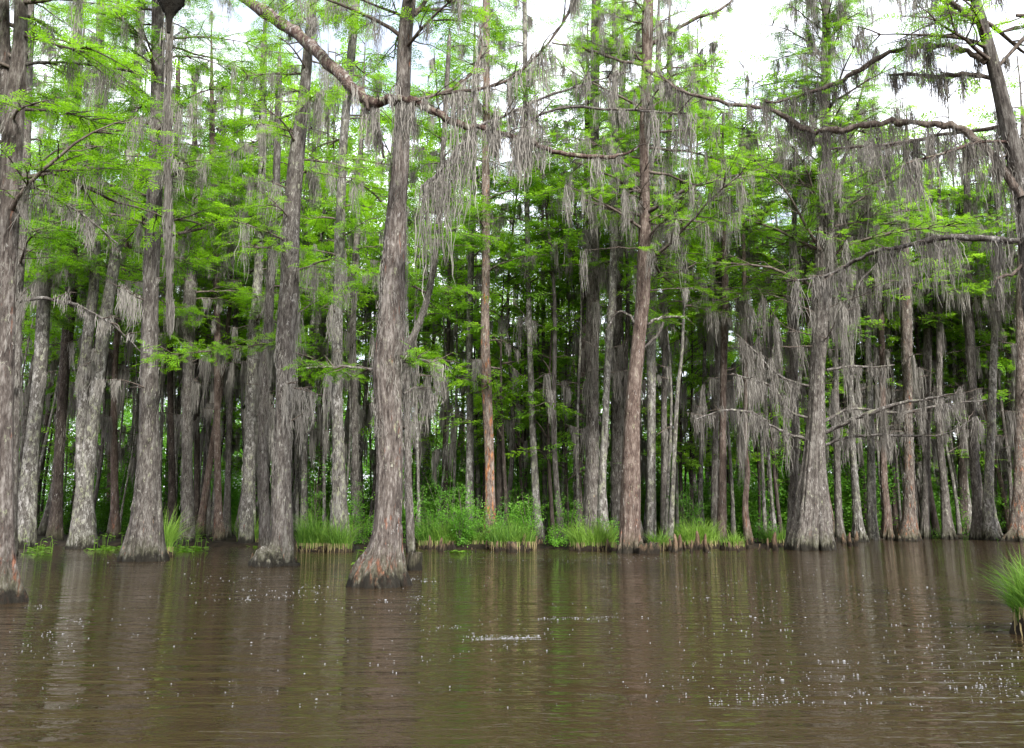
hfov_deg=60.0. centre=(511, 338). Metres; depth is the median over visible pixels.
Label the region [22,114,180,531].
cypress tree
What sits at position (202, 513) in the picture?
cypress tree
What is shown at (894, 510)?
cypress tree
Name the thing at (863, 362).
cypress tree
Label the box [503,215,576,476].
cypress tree
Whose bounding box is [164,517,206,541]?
grass tussock
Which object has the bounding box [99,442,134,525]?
understory bush
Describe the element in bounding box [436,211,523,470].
cypress tree
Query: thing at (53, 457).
young tree
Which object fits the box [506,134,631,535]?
cypress tree
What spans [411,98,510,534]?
cypress tree
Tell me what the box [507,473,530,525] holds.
understory bush
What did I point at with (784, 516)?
understory bush
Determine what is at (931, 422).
young tree
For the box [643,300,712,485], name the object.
young tree
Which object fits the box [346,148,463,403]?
cypress tree
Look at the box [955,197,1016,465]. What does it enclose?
cypress tree
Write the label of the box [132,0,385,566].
cypress tree
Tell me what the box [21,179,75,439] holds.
cypress tree
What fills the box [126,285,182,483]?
cypress tree
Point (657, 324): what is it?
cypress tree
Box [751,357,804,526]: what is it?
young tree
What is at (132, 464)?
cypress tree
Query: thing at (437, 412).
cypress tree
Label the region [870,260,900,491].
cypress tree
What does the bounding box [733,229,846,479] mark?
cypress tree
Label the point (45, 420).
cypress tree
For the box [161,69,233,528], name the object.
cypress tree
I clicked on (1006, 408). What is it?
cypress tree
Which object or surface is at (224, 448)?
young tree
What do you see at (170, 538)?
grass tussock
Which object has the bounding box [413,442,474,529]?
understory bush
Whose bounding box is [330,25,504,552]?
cypress tree
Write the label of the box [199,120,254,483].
cypress tree
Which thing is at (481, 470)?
understory bush
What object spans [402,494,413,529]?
understory bush
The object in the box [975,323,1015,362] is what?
cypress tree
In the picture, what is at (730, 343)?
cypress tree
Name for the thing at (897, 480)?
cypress tree
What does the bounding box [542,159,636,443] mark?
cypress tree
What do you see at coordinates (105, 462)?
young tree
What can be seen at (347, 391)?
cypress tree
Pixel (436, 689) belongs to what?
water
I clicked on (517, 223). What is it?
cypress tree
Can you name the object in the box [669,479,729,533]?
understory bush
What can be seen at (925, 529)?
cypress tree
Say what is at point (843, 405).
young tree
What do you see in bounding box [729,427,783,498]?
young tree
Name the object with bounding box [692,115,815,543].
cypress tree
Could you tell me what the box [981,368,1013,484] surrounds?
young tree
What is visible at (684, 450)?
young tree
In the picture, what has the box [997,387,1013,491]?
young tree
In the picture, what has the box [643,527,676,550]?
grass tussock
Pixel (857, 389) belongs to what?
young tree
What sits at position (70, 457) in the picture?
cypress tree
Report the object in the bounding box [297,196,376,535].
cypress tree
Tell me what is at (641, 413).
cypress tree
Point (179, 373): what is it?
cypress tree
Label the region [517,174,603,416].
cypress tree
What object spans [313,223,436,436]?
cypress tree
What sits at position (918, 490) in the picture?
cypress tree
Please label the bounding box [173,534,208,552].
floating plants
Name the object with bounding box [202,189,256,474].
cypress tree
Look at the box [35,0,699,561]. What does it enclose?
cypress tree
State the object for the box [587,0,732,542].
cypress tree
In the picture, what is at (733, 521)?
cypress tree
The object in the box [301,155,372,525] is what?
cypress tree
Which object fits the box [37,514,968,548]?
ground
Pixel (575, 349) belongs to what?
cypress tree
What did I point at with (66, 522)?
understory bush
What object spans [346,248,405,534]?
cypress tree
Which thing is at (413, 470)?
young tree
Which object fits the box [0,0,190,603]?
cypress tree
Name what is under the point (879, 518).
understory bush
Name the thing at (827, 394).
young tree
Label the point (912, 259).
cypress tree
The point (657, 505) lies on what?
understory bush
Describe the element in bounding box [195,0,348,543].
cypress tree
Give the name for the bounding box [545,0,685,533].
cypress tree
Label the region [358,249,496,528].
cypress tree
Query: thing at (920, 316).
cypress tree
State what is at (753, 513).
understory bush
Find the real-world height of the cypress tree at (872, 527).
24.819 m
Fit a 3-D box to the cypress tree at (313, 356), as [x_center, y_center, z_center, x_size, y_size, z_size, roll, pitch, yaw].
[-11.864,-3.435,52.421,8.258,30.813,9.124,-9,-14,37]
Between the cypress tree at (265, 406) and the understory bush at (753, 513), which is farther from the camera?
the understory bush at (753, 513)
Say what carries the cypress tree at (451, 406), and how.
on the ground
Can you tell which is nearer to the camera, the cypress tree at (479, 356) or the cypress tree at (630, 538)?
the cypress tree at (630, 538)
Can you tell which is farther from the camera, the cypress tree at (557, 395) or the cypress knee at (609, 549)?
the cypress tree at (557, 395)
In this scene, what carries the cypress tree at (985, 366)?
on the ground
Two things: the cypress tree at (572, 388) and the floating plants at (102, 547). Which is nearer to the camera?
the floating plants at (102, 547)
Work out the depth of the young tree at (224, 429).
54.34 m
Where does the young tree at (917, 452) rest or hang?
on the ground
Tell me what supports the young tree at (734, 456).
on the ground
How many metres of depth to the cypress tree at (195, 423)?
48.69 m
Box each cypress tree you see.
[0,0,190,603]
[9,0,138,554]
[18,0,142,547]
[18,181,79,489]
[19,65,90,434]
[19,196,82,447]
[20,129,125,425]
[21,150,176,473]
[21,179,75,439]
[22,17,140,540]
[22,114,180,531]
[22,160,139,445]
[23,242,75,448]
[24,60,245,538]
[24,190,97,484]
[25,0,223,548]
[28,90,102,530]
[32,320,80,511]
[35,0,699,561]
[37,135,124,535]
[45,241,138,503]
[47,154,178,458]
[54,274,120,533]
[69,125,144,425]
[74,222,139,507]
[75,261,138,468]
[79,222,174,534]
[82,206,139,510]
[107,225,141,526]
[111,106,331,538]
[112,139,220,456]
[112,141,213,484]
[113,140,278,543]
[118,139,252,531]
[124,292,166,430]
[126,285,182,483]
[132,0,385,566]
[132,190,234,486]
[135,54,239,533]
[137,192,207,499]
[159,2,304,540]
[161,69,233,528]
[164,128,253,457]
[165,138,281,515]
[174,66,303,538]
[179,97,248,500]
[180,195,244,536]
[189,42,350,548]
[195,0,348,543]
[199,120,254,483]
[199,183,275,478]
[199,184,283,524]
[200,119,251,458]
[200,137,308,533]
[200,159,243,534]
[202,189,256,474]
[203,63,338,535]
[213,122,335,504]
[223,234,276,453]
[226,52,325,528]
[237,0,564,587]
[238,77,368,495]
[242,41,410,535]
[242,43,384,533]
[242,201,343,468]
[246,88,353,529]
[252,0,435,550]
[262,197,321,472]
[267,169,349,535]
[274,134,328,489]
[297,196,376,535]
[298,35,426,538]
[299,195,346,525]
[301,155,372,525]
[304,57,393,464]
[304,236,359,527]
[305,160,382,527]
[309,160,384,494]
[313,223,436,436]
[316,307,369,434]
[320,65,453,535]
[326,192,423,489]
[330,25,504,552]
[343,185,414,411]
[343,189,377,522]
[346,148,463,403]
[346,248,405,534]
[357,120,495,524]
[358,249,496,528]
[361,222,460,429]
[374,68,467,539]
[376,212,462,490]
[377,50,516,532]
[402,258,454,452]
[405,182,475,527]
[406,3,537,539]
[407,118,535,517]
[408,65,523,524]
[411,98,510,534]
[411,284,510,504]
[412,303,442,514]
[417,0,567,536]
[432,258,495,472]
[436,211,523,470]
[436,258,465,477]
[441,0,589,541]
[450,175,547,474]
[455,228,523,446]
[474,79,563,530]
[476,152,555,526]
[481,0,682,536]
[492,85,587,542]
[495,161,572,476]
[500,118,608,539]
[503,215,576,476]
[504,232,549,500]
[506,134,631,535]
[516,169,576,484]
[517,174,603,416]
[524,274,572,486]
[525,98,628,534]
[530,0,795,552]
[532,22,637,529]
[533,272,574,475]
[539,234,645,489]
[540,176,606,457]
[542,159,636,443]
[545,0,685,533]
[545,18,673,540]
[565,117,708,533]
[567,112,663,447]
[569,98,663,540]
[574,116,675,450]
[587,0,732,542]
[599,114,695,528]
[599,231,700,406]
[599,275,646,511]
[599,276,672,515]
[599,294,633,364]
[599,300,642,518]
[601,197,700,474]
[618,8,726,536]
[621,180,715,538]
[634,188,744,542]
[635,51,768,531]
[637,242,735,484]
[649,0,1023,353]
[651,10,755,523]
[652,0,1012,550]
[656,291,731,499]
[658,198,734,505]
[660,44,782,538]
[667,96,812,542]
[669,146,774,537]
[672,25,784,465]
[679,322,735,480]
[680,80,760,449]
[684,212,786,509]
[686,224,740,534]
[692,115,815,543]
[695,144,754,529]
[696,102,786,523]
[703,50,799,531]
[710,309,738,485]
[724,59,846,532]
[728,176,800,538]
[730,121,784,522]
[731,100,877,454]
[731,106,881,533]
[733,155,846,543]
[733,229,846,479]
[738,219,804,482]
[769,244,861,444]
[772,104,910,541]
[774,172,974,531]
[776,217,832,472]
[782,99,922,541]
[787,64,881,413]
[788,302,829,459]
[790,222,861,463]
[798,238,862,533]
[799,233,878,510]
[801,370,847,474]
[806,156,922,531]
[810,135,930,539]
[837,96,932,510]
[838,174,902,534]
[839,104,984,540]
[842,111,944,457]
[846,138,924,539]
[855,206,919,522]
[855,317,901,526]
[856,260,922,488]
[857,187,952,523]
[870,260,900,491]
[872,285,920,526]
[874,201,931,532]
[876,131,977,538]
[876,190,968,534]
[877,275,940,499]
[878,131,984,534]
[884,263,935,434]
[887,234,946,472]
[890,192,949,448]
[894,159,1012,531]
[896,213,1013,479]
[899,182,1014,532]
[901,140,994,539]
[909,52,1007,522]
[911,169,973,480]
[911,242,959,496]
[913,157,1000,534]
[916,122,1007,539]
[930,363,955,520]
[931,372,947,495]
[934,210,999,511]
[936,223,986,470]
[942,121,1017,540]
[942,195,1003,463]
[944,190,1015,445]
[945,183,983,484]
[947,163,1015,404]
[950,186,1013,534]
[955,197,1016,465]
[962,105,1023,541]
[966,55,1023,382]
[972,235,1015,526]
[974,262,1015,473]
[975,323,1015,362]
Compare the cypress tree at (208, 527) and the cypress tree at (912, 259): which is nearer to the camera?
the cypress tree at (208, 527)
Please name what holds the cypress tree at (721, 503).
on the ground
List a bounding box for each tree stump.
[407,551,422,570]
[506,541,516,551]
[635,541,659,553]
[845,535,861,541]
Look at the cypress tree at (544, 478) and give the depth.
44.67 m
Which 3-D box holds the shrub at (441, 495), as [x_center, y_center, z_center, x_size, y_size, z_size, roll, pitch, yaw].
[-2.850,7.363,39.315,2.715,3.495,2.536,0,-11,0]
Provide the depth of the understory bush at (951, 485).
59.44 m
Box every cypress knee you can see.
[427,535,431,548]
[438,537,442,550]
[495,541,498,551]
[519,535,525,549]
[606,539,611,551]
[668,538,671,550]
[671,534,677,551]
[678,535,682,549]
[693,531,699,549]
[703,534,709,551]
[772,532,778,549]
[847,532,852,545]
[852,531,857,545]
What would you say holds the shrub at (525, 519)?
on the ground
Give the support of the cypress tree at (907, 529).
in the water
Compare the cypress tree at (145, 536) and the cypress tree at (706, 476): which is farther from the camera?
the cypress tree at (706, 476)
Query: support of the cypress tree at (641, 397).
on the ground
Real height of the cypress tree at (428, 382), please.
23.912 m
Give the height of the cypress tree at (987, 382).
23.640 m
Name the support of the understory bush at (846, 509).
on the ground
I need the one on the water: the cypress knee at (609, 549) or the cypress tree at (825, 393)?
the cypress knee at (609, 549)
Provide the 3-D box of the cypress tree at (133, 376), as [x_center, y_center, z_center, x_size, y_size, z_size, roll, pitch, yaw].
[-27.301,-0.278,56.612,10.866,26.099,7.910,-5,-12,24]
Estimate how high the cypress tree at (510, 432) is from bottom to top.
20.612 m
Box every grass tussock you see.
[127,501,202,556]
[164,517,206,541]
[228,512,270,541]
[293,507,357,551]
[314,512,369,551]
[414,511,476,548]
[467,526,489,543]
[481,517,542,549]
[555,513,618,550]
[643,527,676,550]
[654,512,729,548]
[718,528,749,549]
[752,524,785,546]
[959,543,1023,635]
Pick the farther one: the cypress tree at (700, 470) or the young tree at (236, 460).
the young tree at (236, 460)
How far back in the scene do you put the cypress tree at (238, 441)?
58.82 m
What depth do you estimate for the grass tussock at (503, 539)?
34.76 m
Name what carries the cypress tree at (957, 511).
on the ground
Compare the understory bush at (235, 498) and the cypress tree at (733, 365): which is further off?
the understory bush at (235, 498)
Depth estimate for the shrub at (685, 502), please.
38.31 m
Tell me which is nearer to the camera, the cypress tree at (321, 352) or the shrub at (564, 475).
the shrub at (564, 475)
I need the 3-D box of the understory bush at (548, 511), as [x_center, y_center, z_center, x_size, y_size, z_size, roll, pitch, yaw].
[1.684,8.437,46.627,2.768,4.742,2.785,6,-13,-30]
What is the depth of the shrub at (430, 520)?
36.57 m
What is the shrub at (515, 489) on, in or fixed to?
on the ground
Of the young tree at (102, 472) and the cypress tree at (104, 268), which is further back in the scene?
the young tree at (102, 472)
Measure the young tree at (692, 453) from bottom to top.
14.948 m
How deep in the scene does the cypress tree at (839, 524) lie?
46.20 m
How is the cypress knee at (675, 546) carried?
on the water
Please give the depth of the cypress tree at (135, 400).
77.81 m
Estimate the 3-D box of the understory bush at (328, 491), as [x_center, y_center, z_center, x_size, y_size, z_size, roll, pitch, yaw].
[-11.755,9.177,54.902,4.087,6.780,4.063,-5,-12,23]
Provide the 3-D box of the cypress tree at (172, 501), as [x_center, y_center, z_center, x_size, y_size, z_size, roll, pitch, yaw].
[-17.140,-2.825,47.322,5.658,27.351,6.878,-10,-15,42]
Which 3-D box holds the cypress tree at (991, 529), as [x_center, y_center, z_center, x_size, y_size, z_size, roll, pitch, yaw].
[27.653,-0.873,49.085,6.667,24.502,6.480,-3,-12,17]
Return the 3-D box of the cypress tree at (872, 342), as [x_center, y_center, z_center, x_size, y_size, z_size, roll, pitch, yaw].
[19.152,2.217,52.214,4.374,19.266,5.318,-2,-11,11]
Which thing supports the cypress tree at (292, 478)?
on the ground
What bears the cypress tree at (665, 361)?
on the ground
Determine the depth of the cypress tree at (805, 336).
48.99 m
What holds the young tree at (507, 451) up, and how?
on the ground
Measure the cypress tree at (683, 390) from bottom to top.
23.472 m
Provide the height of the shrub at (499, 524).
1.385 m
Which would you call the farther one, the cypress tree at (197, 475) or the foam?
the cypress tree at (197, 475)
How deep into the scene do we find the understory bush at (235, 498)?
60.97 m
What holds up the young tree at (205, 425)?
on the ground
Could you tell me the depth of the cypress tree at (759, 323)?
47.16 m
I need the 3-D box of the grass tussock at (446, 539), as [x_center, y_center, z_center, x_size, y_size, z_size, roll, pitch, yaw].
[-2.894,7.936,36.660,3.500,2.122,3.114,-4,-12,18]
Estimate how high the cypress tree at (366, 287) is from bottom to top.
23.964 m
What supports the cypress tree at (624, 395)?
on the ground
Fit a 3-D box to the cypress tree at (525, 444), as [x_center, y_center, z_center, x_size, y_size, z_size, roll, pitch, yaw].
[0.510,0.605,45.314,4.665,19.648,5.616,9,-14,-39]
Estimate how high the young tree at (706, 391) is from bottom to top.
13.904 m
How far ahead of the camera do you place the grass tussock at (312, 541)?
33.21 m
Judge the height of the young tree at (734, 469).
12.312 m
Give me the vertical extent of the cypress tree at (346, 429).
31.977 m
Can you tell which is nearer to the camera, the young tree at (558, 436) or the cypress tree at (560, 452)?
the young tree at (558, 436)
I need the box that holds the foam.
[13,549,1022,707]
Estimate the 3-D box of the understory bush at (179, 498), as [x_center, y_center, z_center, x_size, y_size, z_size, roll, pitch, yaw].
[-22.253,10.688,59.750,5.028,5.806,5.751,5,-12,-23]
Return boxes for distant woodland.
[19,358,998,521]
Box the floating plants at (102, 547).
[84,533,123,549]
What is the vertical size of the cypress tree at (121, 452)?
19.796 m
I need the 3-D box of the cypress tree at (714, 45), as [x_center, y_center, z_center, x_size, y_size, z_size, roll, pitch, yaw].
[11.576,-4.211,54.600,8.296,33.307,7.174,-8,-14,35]
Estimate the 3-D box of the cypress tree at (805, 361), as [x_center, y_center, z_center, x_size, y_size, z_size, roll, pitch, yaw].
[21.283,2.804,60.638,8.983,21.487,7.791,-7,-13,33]
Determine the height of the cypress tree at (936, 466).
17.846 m
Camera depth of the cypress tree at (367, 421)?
55.31 m
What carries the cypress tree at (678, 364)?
on the ground
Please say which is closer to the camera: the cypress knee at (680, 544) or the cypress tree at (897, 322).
the cypress knee at (680, 544)
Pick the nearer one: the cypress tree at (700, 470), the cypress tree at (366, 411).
the cypress tree at (700, 470)
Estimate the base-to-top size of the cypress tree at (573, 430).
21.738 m
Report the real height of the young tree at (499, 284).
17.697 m
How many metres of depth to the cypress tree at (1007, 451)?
52.12 m
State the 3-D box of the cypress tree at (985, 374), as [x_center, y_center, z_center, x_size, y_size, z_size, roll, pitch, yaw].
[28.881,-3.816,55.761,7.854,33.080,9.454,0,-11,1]
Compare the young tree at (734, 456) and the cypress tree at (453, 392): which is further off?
the cypress tree at (453, 392)
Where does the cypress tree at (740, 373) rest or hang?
on the ground
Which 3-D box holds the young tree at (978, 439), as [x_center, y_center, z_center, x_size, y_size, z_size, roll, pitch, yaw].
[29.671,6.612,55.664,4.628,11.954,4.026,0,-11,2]
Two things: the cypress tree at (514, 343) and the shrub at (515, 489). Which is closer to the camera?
the shrub at (515, 489)
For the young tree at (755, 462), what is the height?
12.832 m
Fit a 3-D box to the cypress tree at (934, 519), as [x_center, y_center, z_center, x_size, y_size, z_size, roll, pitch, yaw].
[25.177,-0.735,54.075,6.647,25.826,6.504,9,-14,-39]
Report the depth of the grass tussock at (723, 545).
34.80 m
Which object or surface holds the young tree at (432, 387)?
on the ground
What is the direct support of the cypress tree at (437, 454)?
on the ground
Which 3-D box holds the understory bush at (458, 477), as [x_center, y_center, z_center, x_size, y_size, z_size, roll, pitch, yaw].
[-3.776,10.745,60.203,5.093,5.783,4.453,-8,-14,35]
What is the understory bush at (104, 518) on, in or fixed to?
on the ground
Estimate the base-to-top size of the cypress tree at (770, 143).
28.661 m
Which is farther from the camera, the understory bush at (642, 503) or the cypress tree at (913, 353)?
the cypress tree at (913, 353)
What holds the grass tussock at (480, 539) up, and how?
on the ground
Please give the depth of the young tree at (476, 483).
45.78 m
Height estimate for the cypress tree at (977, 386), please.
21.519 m
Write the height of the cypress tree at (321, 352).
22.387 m
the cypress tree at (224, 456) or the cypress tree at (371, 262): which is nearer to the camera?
the cypress tree at (371, 262)
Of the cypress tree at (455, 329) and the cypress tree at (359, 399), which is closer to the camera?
the cypress tree at (455, 329)
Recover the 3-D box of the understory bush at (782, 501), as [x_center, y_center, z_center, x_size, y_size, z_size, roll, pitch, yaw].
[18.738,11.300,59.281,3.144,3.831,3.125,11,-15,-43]
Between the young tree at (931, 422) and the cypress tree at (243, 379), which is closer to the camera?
the cypress tree at (243, 379)
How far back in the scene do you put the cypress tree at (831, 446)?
57.03 m
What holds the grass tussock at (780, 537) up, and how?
on the ground
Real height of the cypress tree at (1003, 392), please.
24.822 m
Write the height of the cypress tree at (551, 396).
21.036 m
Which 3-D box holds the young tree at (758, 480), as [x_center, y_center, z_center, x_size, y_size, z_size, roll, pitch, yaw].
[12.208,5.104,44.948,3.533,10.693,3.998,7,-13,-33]
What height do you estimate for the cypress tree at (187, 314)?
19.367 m
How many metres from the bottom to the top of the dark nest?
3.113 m
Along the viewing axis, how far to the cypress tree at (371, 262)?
49.03 m
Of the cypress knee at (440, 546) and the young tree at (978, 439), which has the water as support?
the cypress knee at (440, 546)
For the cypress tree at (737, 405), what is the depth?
67.55 m
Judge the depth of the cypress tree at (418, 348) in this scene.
54.99 m
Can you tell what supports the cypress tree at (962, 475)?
on the ground
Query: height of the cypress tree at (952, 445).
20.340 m
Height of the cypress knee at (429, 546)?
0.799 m
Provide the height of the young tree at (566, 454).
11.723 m
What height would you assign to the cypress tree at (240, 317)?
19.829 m
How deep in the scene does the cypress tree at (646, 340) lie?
55.23 m
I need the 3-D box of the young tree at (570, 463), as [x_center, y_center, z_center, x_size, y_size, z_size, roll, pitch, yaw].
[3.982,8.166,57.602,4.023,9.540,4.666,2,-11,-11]
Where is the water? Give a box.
[0,538,1023,747]
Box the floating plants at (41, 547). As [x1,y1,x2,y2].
[21,536,56,555]
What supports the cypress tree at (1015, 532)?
in the water
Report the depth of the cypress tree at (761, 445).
43.71 m
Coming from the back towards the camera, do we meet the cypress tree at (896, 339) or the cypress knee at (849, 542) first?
the cypress tree at (896, 339)
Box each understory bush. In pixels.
[37,476,74,534]
[40,435,50,519]
[66,458,119,528]
[94,483,132,533]
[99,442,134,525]
[109,427,180,533]
[162,456,213,524]
[211,467,258,530]
[211,469,257,524]
[293,436,350,526]
[348,463,403,526]
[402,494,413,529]
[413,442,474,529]
[430,454,465,523]
[450,417,529,522]
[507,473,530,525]
[523,456,564,537]
[540,468,583,526]
[606,439,644,524]
[606,473,658,525]
[641,457,696,535]
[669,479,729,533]
[697,462,788,538]
[734,482,756,521]
[752,456,828,533]
[753,465,786,517]
[772,481,789,525]
[799,447,898,535]
[826,436,902,534]
[880,465,902,517]
[897,491,938,524]
[930,483,970,533]
[933,468,998,512]
[949,476,1008,531]
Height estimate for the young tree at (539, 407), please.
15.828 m
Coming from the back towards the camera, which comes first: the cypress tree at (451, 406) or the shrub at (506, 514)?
the cypress tree at (451, 406)
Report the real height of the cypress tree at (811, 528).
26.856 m
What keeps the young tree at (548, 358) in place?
on the ground
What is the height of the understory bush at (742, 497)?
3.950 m
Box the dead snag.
[495,376,502,527]
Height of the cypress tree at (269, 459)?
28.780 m
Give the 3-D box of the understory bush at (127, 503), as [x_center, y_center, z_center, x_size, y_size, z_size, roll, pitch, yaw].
[-22.680,9.056,55.038,4.486,7.074,4.460,-1,-11,6]
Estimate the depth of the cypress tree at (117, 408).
68.30 m
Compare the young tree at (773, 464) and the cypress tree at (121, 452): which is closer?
the young tree at (773, 464)
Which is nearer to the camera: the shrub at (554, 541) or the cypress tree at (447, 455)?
the shrub at (554, 541)
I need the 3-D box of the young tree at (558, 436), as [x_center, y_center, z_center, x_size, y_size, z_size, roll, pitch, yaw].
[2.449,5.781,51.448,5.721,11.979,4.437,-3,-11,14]
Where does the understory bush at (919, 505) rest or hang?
on the ground
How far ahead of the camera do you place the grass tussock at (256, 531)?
40.18 m
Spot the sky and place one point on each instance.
(748, 12)
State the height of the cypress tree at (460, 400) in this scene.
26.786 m
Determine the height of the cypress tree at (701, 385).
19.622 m
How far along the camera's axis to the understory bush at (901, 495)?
57.41 m
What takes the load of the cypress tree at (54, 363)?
on the ground
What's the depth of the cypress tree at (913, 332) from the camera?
56.24 m
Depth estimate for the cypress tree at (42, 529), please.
50.80 m
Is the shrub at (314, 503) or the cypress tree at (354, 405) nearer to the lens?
the shrub at (314, 503)
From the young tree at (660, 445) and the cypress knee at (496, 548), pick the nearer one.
the cypress knee at (496, 548)
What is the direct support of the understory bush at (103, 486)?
on the ground
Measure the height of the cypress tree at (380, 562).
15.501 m
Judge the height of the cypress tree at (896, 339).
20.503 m
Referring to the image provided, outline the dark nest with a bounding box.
[157,0,184,33]
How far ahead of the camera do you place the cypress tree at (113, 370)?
46.06 m
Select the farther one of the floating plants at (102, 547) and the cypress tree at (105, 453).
the cypress tree at (105, 453)
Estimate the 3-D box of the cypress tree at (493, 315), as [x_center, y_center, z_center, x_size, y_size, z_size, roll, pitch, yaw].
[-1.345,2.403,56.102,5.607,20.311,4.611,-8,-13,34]
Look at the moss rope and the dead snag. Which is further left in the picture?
the moss rope
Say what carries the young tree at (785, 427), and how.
on the ground
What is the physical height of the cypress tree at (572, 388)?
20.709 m
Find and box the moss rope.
[160,14,175,339]
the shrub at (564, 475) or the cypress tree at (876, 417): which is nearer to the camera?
the shrub at (564, 475)
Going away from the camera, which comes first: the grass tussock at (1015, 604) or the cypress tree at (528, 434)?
the grass tussock at (1015, 604)
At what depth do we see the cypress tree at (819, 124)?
60.55 m
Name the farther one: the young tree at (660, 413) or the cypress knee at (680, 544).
the young tree at (660, 413)
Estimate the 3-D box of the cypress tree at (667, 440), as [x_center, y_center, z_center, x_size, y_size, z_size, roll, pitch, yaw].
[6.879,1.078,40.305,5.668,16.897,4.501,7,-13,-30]
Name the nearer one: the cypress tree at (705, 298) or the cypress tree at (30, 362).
the cypress tree at (705, 298)
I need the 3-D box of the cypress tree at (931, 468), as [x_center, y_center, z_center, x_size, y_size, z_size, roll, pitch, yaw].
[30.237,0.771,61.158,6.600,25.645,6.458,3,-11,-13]
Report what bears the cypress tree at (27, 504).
in the water
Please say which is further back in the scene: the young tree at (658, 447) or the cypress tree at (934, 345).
the young tree at (658, 447)
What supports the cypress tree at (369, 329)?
on the ground
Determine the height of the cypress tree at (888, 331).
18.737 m
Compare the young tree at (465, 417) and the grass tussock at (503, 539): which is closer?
the grass tussock at (503, 539)
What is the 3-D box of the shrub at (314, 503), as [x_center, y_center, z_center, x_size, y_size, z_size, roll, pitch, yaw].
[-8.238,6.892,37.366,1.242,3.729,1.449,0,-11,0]
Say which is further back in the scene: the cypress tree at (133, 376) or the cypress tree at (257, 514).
the cypress tree at (257, 514)
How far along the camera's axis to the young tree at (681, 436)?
42.94 m
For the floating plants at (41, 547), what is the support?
on the water
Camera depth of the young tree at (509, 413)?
44.76 m
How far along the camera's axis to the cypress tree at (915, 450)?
53.22 m
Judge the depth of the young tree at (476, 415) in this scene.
48.77 m
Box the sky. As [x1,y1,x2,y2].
[0,0,1023,513]
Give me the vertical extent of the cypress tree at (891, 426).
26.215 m
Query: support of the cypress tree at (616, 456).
on the ground
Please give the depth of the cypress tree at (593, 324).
40.72 m
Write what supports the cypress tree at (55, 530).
on the ground
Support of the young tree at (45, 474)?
on the ground
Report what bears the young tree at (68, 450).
on the ground
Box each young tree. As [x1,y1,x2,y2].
[19,350,69,481]
[23,328,78,523]
[40,339,118,508]
[43,404,73,495]
[65,386,124,494]
[73,414,126,516]
[104,395,135,466]
[166,337,241,468]
[178,363,245,471]
[202,357,274,473]
[209,390,242,471]
[268,337,348,527]
[272,324,347,517]
[307,391,348,519]
[344,355,374,499]
[358,331,460,492]
[402,390,441,492]
[403,386,460,484]
[428,249,523,513]
[439,243,568,534]
[448,369,518,535]
[452,392,495,464]
[460,286,574,528]
[464,282,576,529]
[474,327,563,499]
[474,343,560,513]
[475,201,601,437]
[480,390,528,510]
[496,247,600,540]
[506,284,571,494]
[514,283,628,515]
[518,338,584,482]
[524,309,621,529]
[557,418,584,530]
[583,357,646,473]
[640,280,729,533]
[641,264,754,525]
[641,382,683,484]
[642,323,698,487]
[642,374,686,513]
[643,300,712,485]
[644,366,711,518]
[656,315,768,478]
[678,327,742,455]
[688,344,771,536]
[726,336,783,538]
[726,350,755,525]
[727,335,782,468]
[729,266,804,533]
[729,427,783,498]
[730,303,831,503]
[731,327,803,488]
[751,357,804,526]
[767,302,862,451]
[799,324,917,460]
[825,313,889,528]
[847,359,902,480]
[888,352,951,515]
[888,382,938,526]
[889,345,967,468]
[922,297,1013,468]
[930,402,970,495]
[944,380,985,479]
[948,355,1000,474]
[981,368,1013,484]
[984,355,1013,459]
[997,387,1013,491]
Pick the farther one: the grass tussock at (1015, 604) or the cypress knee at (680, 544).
the cypress knee at (680, 544)
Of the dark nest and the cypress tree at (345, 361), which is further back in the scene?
the cypress tree at (345, 361)
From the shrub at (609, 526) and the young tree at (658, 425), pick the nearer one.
the shrub at (609, 526)
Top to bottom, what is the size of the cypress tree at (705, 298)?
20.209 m
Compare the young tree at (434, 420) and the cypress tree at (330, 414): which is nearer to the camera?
the cypress tree at (330, 414)
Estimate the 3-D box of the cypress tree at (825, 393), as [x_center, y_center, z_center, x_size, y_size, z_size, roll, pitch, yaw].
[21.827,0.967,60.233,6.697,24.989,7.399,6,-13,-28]
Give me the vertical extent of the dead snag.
8.836 m
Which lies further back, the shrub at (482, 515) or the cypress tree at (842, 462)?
the cypress tree at (842, 462)
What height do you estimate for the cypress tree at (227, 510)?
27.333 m
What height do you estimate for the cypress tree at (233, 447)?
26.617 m
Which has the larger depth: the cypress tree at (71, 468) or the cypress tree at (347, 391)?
the cypress tree at (347, 391)
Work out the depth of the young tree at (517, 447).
52.09 m
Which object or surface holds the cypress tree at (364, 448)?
on the ground
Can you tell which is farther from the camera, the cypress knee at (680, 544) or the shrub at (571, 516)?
the shrub at (571, 516)
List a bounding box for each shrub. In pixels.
[301,457,330,532]
[346,481,374,543]
[349,500,373,543]
[402,486,426,542]
[416,510,449,542]
[417,466,474,536]
[440,509,476,546]
[443,483,485,546]
[448,495,492,542]
[475,514,508,544]
[485,502,534,536]
[494,450,547,533]
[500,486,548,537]
[505,491,548,539]
[528,456,581,535]
[542,525,569,546]
[553,483,586,543]
[591,514,619,543]
[665,484,713,534]
[751,517,779,541]
[930,528,940,538]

